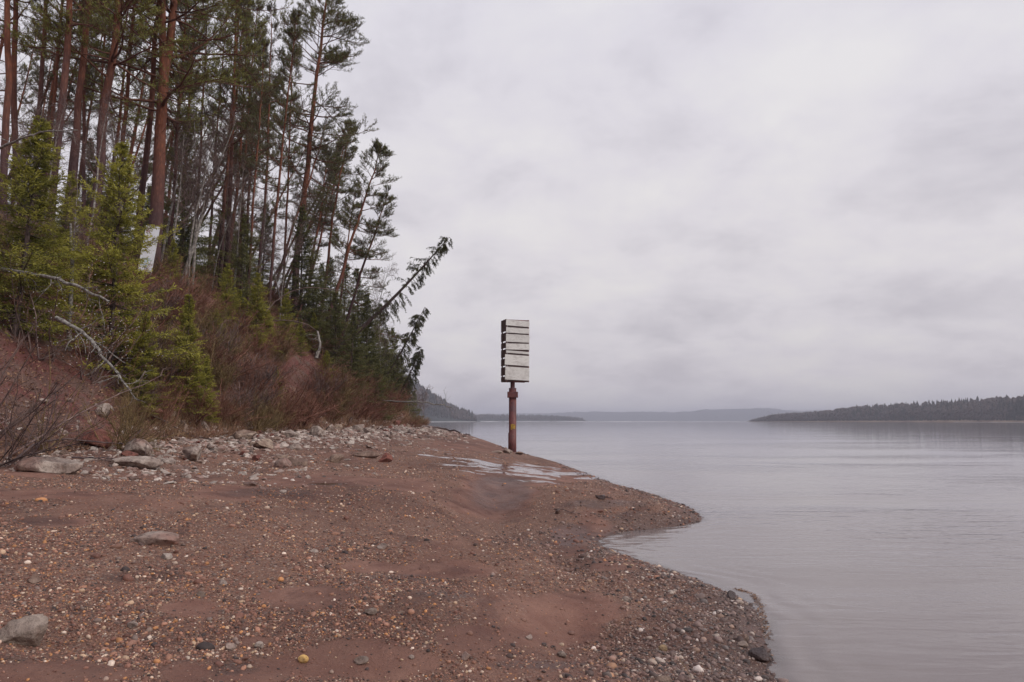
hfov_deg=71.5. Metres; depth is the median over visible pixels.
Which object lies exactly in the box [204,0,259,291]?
pine tree
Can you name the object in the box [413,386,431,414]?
bare tree
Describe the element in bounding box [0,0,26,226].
pine tree
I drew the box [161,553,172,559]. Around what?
pebble
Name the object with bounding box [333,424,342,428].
rubble stone
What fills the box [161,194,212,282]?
spruce
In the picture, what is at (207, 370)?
young spruce
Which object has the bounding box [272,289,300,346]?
young spruce
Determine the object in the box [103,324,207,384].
bare shrub
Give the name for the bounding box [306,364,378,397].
bare shrub
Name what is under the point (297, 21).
pine tree
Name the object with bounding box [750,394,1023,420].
forest
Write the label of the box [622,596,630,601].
pebble
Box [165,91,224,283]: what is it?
tree
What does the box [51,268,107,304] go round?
bare shrub
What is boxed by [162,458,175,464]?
rock
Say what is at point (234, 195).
bare tree
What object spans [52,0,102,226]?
pine tree
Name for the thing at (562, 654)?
pebble
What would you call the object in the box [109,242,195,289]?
bare shrub
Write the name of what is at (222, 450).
rubble stone
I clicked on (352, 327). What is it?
spruce
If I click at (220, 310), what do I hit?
bare shrub
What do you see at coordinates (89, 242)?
bare shrub
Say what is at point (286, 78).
pine tree
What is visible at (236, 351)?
bare shrub
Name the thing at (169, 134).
pine tree
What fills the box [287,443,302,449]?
rock
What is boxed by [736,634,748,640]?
rock
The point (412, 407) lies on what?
spruce
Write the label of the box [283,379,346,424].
bare shrub
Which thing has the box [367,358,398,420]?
spruce
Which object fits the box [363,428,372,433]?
rock
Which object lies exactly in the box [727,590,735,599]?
rock
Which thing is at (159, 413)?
rubble stone
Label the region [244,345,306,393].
bare shrub
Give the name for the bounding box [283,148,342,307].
pine tree
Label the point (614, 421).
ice
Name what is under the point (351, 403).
bare shrub
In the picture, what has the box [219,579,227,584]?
pebble
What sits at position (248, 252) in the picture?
spruce
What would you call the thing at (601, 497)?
rock
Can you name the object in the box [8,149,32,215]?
spruce
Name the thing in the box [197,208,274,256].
pine tree
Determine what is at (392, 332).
pine tree
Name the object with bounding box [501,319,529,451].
river beacon
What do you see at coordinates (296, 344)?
bare shrub
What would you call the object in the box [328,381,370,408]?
bare shrub
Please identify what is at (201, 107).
pine tree
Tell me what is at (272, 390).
bare shrub
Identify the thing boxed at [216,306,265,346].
bare shrub
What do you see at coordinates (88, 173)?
spruce
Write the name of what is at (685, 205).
sky
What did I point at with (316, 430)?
rock
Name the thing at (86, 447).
leaf litter
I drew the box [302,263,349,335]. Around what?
spruce
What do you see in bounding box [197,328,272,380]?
bare shrub
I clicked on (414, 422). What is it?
bare shrub
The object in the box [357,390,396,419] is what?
bare shrub
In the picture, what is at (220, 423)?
dry grass
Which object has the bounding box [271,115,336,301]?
pine tree
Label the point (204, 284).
bare shrub
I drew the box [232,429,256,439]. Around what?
boulder
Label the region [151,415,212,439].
fallen branch
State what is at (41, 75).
pine tree
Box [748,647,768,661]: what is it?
rock
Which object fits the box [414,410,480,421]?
headland hill
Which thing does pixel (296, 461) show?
rock slab
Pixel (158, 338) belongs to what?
bare shrub
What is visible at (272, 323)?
young spruce
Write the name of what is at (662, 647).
pebble
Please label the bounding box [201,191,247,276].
spruce
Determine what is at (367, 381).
bare shrub
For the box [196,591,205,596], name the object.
pebble
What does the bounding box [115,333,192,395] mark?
bare shrub
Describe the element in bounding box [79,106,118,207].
pine tree
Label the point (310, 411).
bare shrub
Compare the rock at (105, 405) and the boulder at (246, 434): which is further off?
the boulder at (246, 434)
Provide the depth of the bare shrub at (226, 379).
28.65 m
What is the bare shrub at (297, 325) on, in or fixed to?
on the ground at (514, 493)
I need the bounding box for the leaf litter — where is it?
[0,258,389,459]
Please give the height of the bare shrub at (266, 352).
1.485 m
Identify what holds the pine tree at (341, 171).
on the ground at (514, 493)
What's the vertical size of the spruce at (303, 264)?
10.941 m
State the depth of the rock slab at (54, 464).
12.42 m
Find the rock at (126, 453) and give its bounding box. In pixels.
[121,450,138,455]
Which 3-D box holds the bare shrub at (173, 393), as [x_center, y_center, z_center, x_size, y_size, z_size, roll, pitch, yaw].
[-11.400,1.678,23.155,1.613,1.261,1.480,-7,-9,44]
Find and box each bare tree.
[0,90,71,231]
[31,89,83,224]
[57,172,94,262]
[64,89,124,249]
[86,90,136,264]
[150,121,216,277]
[161,110,203,261]
[164,104,233,289]
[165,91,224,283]
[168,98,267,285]
[176,123,235,278]
[205,166,258,290]
[215,158,258,297]
[224,143,263,302]
[254,185,283,272]
[257,229,291,322]
[275,185,309,319]
[300,226,325,319]
[354,261,399,357]
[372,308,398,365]
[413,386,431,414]
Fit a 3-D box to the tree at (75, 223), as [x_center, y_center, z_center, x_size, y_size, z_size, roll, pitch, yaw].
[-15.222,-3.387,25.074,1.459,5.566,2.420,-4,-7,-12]
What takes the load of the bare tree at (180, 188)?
on the ground at (514, 493)
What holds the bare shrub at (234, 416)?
on the ground at (514, 493)
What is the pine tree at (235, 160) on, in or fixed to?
on the ground at (514, 493)
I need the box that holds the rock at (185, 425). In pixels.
[180,420,188,431]
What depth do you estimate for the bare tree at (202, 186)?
39.62 m
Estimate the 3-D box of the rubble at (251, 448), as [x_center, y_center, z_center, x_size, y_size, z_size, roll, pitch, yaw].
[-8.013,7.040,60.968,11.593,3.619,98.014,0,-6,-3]
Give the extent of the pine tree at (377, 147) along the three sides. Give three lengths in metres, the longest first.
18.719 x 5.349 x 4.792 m
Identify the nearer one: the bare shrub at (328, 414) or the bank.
the bare shrub at (328, 414)
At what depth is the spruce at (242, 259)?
44.52 m
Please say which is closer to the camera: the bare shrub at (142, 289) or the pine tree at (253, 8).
the bare shrub at (142, 289)
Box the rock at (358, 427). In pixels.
[352,424,364,429]
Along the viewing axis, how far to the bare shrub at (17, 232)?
23.55 m
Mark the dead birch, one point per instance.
(417, 401)
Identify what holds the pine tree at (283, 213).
on the ground at (514, 493)
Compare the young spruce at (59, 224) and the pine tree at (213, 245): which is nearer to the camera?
the young spruce at (59, 224)
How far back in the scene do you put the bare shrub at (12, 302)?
21.83 m
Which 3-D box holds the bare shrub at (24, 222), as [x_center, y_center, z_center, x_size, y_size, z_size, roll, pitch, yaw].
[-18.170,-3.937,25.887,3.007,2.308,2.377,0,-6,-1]
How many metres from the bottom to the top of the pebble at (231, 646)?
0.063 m
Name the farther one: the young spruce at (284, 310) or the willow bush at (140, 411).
the young spruce at (284, 310)
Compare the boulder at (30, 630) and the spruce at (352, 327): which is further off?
the spruce at (352, 327)
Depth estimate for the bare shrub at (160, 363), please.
22.93 m
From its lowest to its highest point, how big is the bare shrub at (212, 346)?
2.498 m
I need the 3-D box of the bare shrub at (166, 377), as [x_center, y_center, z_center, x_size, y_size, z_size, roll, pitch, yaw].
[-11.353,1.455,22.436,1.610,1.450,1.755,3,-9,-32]
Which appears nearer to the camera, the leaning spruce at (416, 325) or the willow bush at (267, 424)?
the willow bush at (267, 424)
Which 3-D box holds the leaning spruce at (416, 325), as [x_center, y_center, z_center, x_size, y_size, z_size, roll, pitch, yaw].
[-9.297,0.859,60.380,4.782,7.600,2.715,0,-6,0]
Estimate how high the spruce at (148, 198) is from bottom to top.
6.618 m
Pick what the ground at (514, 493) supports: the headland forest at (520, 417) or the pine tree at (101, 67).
the pine tree at (101, 67)
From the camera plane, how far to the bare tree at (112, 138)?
36.68 m
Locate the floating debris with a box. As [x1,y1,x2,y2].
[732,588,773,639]
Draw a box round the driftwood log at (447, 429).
[423,426,469,434]
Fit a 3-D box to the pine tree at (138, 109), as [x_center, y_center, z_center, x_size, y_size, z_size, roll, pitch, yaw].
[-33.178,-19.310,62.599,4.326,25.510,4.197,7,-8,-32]
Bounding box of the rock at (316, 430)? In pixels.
[309,426,323,435]
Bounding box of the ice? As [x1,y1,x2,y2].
[481,421,746,421]
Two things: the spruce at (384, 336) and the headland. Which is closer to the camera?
the spruce at (384, 336)
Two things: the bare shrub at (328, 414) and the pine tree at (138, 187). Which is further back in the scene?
the pine tree at (138, 187)
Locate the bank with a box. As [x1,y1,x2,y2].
[747,419,1023,421]
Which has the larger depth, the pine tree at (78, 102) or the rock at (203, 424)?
the pine tree at (78, 102)
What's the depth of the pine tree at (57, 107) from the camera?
76.33 m
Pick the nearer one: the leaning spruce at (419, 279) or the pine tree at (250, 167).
the pine tree at (250, 167)
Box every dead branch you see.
[0,125,77,148]
[303,331,323,358]
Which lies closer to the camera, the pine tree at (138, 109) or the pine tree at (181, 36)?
the pine tree at (181, 36)
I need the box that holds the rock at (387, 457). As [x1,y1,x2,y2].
[378,453,392,461]
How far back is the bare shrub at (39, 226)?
26.96 m
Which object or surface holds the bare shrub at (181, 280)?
on the ground at (514, 493)
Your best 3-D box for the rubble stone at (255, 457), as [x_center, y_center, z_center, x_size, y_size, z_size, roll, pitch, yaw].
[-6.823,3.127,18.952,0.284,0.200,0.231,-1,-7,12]
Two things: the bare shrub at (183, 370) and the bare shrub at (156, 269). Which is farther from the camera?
the bare shrub at (156, 269)
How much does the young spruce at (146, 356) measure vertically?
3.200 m
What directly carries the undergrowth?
on the ground at (514, 493)
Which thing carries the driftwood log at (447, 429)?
on the ground at (514, 493)
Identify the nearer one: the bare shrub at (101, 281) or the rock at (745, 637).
the rock at (745, 637)
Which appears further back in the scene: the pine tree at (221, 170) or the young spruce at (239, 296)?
the pine tree at (221, 170)
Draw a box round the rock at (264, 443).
[253,438,272,448]
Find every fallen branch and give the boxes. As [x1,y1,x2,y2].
[14,426,142,462]
[71,444,154,460]
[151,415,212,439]
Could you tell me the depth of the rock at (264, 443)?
21.08 m
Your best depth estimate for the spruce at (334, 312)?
52.14 m
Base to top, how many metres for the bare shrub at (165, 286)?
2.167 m
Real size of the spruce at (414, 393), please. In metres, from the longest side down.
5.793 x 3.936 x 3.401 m
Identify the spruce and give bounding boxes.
[0,112,110,345]
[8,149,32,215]
[8,174,29,216]
[9,135,205,387]
[42,167,92,282]
[56,136,128,234]
[77,177,116,237]
[106,180,128,241]
[107,315,173,414]
[127,115,233,276]
[129,186,151,238]
[131,174,171,242]
[150,287,172,330]
[157,239,189,291]
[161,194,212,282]
[164,293,218,415]
[188,355,220,422]
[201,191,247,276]
[209,212,275,315]
[210,263,241,330]
[230,289,252,330]
[234,219,261,279]
[242,270,281,352]
[246,205,291,292]
[260,310,276,343]
[267,203,341,344]
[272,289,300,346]
[293,319,308,355]
[299,280,329,344]
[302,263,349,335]
[305,312,322,351]
[311,291,367,377]
[318,256,352,336]
[318,350,341,382]
[327,312,377,402]
[330,236,452,356]
[331,264,380,348]
[333,268,394,360]
[344,292,400,397]
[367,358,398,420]
[368,303,397,384]
[374,339,406,397]
[380,307,430,384]
[385,327,404,387]
[388,359,416,410]
[393,345,424,400]
[399,354,420,415]
[403,389,421,418]
[411,391,422,422]
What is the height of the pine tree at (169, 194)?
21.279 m
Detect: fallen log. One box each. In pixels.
[266,273,342,311]
[275,316,316,331]
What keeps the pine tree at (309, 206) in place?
on the ground at (514, 493)
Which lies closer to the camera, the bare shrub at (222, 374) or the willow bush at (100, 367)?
the willow bush at (100, 367)
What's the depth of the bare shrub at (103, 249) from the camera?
33.36 m
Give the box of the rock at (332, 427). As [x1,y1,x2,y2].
[326,424,336,431]
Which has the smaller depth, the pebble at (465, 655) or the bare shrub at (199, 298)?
the pebble at (465, 655)
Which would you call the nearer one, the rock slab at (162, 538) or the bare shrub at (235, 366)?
the rock slab at (162, 538)
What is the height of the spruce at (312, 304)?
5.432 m
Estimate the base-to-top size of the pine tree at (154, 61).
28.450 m
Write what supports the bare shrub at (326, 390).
on the ground at (514, 493)
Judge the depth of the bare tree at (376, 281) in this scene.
59.45 m
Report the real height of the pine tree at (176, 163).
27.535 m
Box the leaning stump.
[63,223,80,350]
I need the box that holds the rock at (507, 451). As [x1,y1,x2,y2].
[503,448,512,453]
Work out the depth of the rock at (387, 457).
21.50 m
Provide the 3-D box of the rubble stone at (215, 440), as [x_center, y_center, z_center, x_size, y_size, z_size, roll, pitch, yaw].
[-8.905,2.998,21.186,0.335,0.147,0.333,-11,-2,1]
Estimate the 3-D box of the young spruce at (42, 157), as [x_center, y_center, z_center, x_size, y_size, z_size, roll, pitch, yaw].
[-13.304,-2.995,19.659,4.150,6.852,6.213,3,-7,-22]
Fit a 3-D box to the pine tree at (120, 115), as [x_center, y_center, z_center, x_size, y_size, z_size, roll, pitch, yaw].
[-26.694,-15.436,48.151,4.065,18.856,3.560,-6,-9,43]
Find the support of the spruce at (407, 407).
on the ground at (514, 493)
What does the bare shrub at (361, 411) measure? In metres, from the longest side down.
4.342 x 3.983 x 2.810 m
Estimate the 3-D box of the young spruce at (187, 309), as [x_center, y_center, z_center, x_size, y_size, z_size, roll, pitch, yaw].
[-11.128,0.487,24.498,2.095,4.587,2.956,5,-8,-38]
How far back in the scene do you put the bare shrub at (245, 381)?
29.97 m
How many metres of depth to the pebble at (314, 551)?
8.31 m
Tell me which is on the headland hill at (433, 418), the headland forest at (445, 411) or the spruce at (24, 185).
the headland forest at (445, 411)
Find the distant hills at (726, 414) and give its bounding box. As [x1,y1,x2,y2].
[474,408,831,420]
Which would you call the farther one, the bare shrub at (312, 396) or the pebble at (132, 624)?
the bare shrub at (312, 396)
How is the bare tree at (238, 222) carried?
on the ground at (514, 493)
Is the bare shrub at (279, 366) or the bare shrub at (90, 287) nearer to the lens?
the bare shrub at (90, 287)
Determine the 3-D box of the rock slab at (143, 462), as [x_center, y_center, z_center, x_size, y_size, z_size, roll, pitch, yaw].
[-7.921,2.562,15.001,0.948,0.282,0.585,0,-6,-1]
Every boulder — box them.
[0,613,48,646]
[79,428,112,448]
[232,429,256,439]
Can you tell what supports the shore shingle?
on the ground at (514, 493)
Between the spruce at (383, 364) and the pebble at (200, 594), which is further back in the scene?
the spruce at (383, 364)
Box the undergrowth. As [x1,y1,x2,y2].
[0,215,420,455]
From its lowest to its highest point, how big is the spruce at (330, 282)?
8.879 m
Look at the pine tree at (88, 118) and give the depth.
51.77 m
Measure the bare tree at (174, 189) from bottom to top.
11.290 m
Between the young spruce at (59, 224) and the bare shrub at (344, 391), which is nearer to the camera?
the young spruce at (59, 224)
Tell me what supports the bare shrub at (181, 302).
on the ground at (514, 493)
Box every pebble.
[28,573,40,583]
[127,621,137,627]
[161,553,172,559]
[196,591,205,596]
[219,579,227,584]
[226,642,236,649]
[254,641,263,648]
[298,654,308,662]
[308,549,318,552]
[354,656,368,664]
[365,608,376,614]
[377,543,386,548]
[461,651,470,660]
[557,651,565,657]
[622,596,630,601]
[659,644,667,650]
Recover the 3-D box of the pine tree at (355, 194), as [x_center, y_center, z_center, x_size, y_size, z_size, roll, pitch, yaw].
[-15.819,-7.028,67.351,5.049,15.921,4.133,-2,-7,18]
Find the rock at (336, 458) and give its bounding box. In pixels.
[329,454,344,462]
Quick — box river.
[429,421,1023,681]
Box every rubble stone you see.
[59,449,68,454]
[138,407,162,419]
[169,441,182,444]
[207,439,219,442]
[214,447,226,452]
[252,454,260,460]
[284,429,298,436]
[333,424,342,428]
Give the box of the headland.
[478,417,577,420]
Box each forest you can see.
[400,372,476,420]
[473,413,584,420]
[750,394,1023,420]
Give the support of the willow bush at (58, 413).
on the ground at (514, 493)
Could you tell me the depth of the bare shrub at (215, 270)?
48.79 m
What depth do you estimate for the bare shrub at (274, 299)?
54.72 m
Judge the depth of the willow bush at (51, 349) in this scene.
18.88 m
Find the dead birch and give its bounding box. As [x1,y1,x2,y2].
[368,387,455,415]
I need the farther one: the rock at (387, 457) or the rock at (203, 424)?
the rock at (203, 424)
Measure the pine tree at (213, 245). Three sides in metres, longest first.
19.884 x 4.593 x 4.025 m
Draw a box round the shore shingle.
[495,444,742,599]
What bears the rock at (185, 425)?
on the ground at (514, 493)
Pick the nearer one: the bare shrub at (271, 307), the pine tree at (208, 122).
the bare shrub at (271, 307)
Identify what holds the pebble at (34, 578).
on the ground at (514, 493)
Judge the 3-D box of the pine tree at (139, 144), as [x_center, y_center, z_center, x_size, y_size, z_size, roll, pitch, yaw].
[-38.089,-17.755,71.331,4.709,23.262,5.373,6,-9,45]
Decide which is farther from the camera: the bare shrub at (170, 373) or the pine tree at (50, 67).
the pine tree at (50, 67)
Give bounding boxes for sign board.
[137,225,159,277]
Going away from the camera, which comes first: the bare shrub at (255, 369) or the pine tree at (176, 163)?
the bare shrub at (255, 369)
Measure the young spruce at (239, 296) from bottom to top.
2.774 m
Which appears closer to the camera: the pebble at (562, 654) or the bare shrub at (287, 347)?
the pebble at (562, 654)
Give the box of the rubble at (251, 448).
[0,392,478,523]
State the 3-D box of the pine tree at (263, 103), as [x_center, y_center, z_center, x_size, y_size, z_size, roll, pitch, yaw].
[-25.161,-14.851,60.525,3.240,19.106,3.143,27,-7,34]
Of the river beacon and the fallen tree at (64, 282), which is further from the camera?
the river beacon
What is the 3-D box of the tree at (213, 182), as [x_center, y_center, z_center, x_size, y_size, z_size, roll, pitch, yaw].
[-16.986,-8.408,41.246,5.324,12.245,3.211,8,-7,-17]
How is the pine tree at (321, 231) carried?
on the ground at (514, 493)
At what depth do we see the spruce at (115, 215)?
59.93 m
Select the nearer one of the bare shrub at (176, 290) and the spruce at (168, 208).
the bare shrub at (176, 290)
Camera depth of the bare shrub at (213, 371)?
28.36 m
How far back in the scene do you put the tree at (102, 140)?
31.94 m
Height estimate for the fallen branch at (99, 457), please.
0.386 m
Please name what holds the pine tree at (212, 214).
on the ground at (514, 493)
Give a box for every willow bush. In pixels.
[0,238,121,364]
[0,309,163,457]
[0,337,124,452]
[0,372,105,467]
[38,298,159,388]
[74,387,198,453]
[101,375,186,430]
[234,398,286,431]
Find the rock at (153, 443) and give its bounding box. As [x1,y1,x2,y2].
[149,440,156,447]
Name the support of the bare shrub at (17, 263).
on the ground at (514, 493)
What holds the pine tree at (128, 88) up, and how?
on the ground at (514, 493)
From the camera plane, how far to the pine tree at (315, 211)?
74.74 m
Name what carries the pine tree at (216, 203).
on the ground at (514, 493)
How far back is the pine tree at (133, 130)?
77.48 m
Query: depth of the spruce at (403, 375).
103.74 m
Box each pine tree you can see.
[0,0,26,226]
[0,0,40,220]
[0,0,41,150]
[0,0,207,247]
[0,4,51,157]
[1,0,62,210]
[8,4,90,181]
[8,49,121,210]
[8,69,78,190]
[9,44,69,159]
[21,0,99,219]
[26,13,96,196]
[28,0,119,229]
[30,0,92,222]
[45,0,129,230]
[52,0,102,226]
[54,0,105,235]
[54,0,293,284]
[61,163,152,224]
[62,14,116,208]
[79,1,124,181]
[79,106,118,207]
[92,4,150,233]
[101,2,168,246]
[101,159,151,216]
[106,67,152,192]
[113,0,166,209]
[119,0,219,264]
[119,66,158,188]
[129,148,153,213]
[146,0,208,202]
[148,41,206,214]
[151,21,200,247]
[155,4,211,260]
[165,96,227,203]
[166,1,214,241]
[167,77,283,243]
[177,0,222,261]
[187,74,275,231]
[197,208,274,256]
[198,75,283,228]
[201,0,233,274]
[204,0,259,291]
[204,0,260,285]
[204,0,269,292]
[205,88,256,254]
[206,18,274,277]
[211,99,257,245]
[215,125,273,251]
[222,0,271,288]
[233,36,279,324]
[235,30,271,248]
[242,1,294,297]
[251,0,378,311]
[252,126,321,253]
[257,5,308,323]
[268,145,347,282]
[270,15,311,287]
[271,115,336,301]
[278,145,357,288]
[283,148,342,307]
[284,141,343,290]
[300,141,342,291]
[305,126,353,299]
[308,117,360,315]
[322,137,401,334]
[325,317,409,343]
[327,184,398,343]
[328,187,373,335]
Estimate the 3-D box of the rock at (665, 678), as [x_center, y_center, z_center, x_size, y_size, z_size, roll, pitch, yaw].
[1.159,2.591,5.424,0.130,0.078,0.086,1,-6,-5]
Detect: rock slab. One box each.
[14,457,83,473]
[112,456,162,468]
[130,531,178,545]
[273,454,288,459]
[274,458,291,467]
[287,457,307,465]
[353,451,380,457]
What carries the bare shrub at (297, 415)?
on the ground at (514, 493)
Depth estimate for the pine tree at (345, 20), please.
58.62 m
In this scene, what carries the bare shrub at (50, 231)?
on the ground at (514, 493)
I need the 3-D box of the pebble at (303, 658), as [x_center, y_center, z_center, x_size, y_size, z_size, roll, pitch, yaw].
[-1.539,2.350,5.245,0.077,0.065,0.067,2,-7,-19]
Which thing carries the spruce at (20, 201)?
on the ground at (514, 493)
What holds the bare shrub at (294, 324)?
on the ground at (514, 493)
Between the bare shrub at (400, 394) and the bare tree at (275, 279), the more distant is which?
the bare shrub at (400, 394)
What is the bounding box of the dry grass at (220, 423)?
[105,372,431,437]
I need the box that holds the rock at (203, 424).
[199,422,209,430]
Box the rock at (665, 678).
[655,675,671,681]
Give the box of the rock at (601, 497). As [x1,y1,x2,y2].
[596,495,605,498]
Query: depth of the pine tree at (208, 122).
79.12 m
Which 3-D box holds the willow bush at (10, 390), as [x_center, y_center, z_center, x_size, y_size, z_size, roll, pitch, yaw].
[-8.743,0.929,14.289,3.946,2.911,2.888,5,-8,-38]
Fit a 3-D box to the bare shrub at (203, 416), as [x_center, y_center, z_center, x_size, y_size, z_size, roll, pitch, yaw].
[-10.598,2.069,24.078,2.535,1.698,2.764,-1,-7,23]
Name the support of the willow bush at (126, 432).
on the ground at (514, 493)
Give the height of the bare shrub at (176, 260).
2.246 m
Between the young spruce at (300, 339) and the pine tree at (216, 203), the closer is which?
the young spruce at (300, 339)
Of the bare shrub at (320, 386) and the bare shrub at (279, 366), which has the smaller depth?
the bare shrub at (279, 366)
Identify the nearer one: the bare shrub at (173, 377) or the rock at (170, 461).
the rock at (170, 461)
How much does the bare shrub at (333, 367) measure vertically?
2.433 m
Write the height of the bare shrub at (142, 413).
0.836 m
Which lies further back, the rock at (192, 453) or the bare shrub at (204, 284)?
the bare shrub at (204, 284)
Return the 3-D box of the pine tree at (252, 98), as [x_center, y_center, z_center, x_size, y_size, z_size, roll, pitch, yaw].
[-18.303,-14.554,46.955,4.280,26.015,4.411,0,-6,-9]
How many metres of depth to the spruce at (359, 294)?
66.51 m
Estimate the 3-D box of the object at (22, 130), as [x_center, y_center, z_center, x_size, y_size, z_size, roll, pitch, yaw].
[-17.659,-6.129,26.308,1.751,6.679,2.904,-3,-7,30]
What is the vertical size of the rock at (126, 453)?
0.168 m
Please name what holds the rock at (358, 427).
on the ground at (514, 493)
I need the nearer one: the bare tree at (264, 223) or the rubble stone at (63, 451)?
the rubble stone at (63, 451)
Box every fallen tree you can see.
[0,267,109,329]
[54,316,150,402]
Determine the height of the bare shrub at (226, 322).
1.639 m
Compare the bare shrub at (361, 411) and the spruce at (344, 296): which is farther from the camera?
the spruce at (344, 296)
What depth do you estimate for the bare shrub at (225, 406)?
25.90 m
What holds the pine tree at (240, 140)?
on the ground at (514, 493)
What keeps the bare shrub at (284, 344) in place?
on the ground at (514, 493)
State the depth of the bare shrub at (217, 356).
29.67 m
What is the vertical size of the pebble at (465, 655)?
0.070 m
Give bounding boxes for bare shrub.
[0,209,54,252]
[0,210,81,247]
[0,212,47,264]
[0,217,40,250]
[0,229,58,300]
[0,248,67,305]
[22,207,89,259]
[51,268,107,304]
[60,267,111,304]
[61,210,108,263]
[75,314,202,385]
[77,295,197,347]
[79,233,99,262]
[80,270,124,295]
[81,247,132,281]
[87,260,150,286]
[91,238,126,258]
[102,328,161,375]
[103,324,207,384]
[104,274,196,328]
[106,279,183,324]
[108,308,181,336]
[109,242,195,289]
[109,372,162,407]
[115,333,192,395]
[118,269,166,306]
[118,307,195,360]
[122,327,175,349]
[125,357,180,391]
[126,401,156,422]
[128,365,179,403]
[129,247,173,283]
[137,273,193,308]
[138,369,191,425]
[141,277,184,301]
[145,253,212,295]
[148,265,201,322]
[151,279,218,322]
[151,320,177,342]
[152,356,193,393]
[156,339,208,396]
[160,381,190,407]
[161,310,238,361]
[162,378,224,426]
[165,253,185,274]
[172,265,216,300]
[173,281,210,309]
[182,294,229,339]
[185,350,238,383]
[186,274,232,317]
[190,322,249,374]
[190,384,226,405]
[195,340,229,383]
[196,255,242,282]
[196,312,248,353]
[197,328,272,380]
[199,378,262,421]
[206,310,241,335]
[207,320,261,365]
[212,356,241,393]
[213,375,278,419]
[215,387,269,426]
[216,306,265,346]
[217,351,253,383]
[218,346,308,400]
[221,399,249,424]
[223,332,250,356]
[223,359,306,414]
[227,297,270,333]
[229,362,271,399]
[230,388,282,419]
[235,353,269,385]
[237,380,291,407]
[238,370,343,429]
[244,325,278,356]
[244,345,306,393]
[249,294,285,320]
[250,337,282,360]
[252,393,300,431]
[259,324,307,361]
[260,324,306,356]
[262,283,292,308]
[263,318,300,351]
[263,355,291,373]
[269,342,302,365]
[270,373,334,428]
[274,306,312,334]
[274,394,308,425]
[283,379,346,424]
[287,312,307,334]
[290,361,353,399]
[296,322,328,344]
[296,361,351,402]
[298,359,350,391]
[299,382,342,407]
[301,345,357,376]
[301,374,353,401]
[305,328,343,353]
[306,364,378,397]
[310,390,361,422]
[312,365,377,405]
[318,388,367,423]
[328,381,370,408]
[335,393,362,411]
[341,380,385,420]
[345,366,391,392]
[348,381,370,404]
[353,368,381,394]
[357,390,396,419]
[369,398,392,421]
[378,392,407,420]
[383,378,410,407]
[385,381,414,411]
[398,411,429,426]
[406,416,426,426]
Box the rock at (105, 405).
[95,403,109,417]
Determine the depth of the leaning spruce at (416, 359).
65.98 m
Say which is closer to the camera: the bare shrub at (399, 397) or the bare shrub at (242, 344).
the bare shrub at (242, 344)
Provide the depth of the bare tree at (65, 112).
29.02 m
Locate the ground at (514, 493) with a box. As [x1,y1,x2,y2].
[0,215,774,681]
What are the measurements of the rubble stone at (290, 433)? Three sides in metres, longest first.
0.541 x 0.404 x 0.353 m
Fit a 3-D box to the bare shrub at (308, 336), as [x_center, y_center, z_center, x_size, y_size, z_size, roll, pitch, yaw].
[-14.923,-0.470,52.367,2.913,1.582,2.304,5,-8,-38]
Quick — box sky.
[0,0,1023,413]
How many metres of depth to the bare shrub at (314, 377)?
43.83 m
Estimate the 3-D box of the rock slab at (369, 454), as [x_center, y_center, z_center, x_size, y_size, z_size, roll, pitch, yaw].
[-4.550,3.571,22.266,0.869,0.243,0.403,1,-6,-7]
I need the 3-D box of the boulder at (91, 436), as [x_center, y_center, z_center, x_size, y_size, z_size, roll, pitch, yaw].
[-9.854,2.319,16.793,0.724,0.511,0.624,-2,-7,16]
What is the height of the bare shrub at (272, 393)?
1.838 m
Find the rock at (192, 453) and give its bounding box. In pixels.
[182,447,201,460]
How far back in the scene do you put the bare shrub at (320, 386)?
42.83 m
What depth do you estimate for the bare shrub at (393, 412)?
55.46 m
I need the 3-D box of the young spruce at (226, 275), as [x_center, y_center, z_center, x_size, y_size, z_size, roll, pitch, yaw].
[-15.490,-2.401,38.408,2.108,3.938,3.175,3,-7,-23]
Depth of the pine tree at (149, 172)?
82.99 m
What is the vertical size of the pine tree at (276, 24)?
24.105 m
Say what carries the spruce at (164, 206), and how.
on the ground at (514, 493)
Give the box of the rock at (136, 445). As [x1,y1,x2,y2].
[124,438,152,455]
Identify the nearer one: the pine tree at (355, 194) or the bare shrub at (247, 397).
the bare shrub at (247, 397)
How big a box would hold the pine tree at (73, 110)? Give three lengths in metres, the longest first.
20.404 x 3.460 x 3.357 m
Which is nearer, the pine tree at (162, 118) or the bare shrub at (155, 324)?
the bare shrub at (155, 324)
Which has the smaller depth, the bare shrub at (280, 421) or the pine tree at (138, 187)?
the bare shrub at (280, 421)
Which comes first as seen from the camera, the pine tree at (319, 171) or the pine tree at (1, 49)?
the pine tree at (1, 49)
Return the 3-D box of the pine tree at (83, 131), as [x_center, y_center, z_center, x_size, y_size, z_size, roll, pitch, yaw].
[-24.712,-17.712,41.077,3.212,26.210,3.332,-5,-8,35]
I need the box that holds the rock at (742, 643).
[737,641,748,646]
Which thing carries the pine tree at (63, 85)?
on the ground at (514, 493)

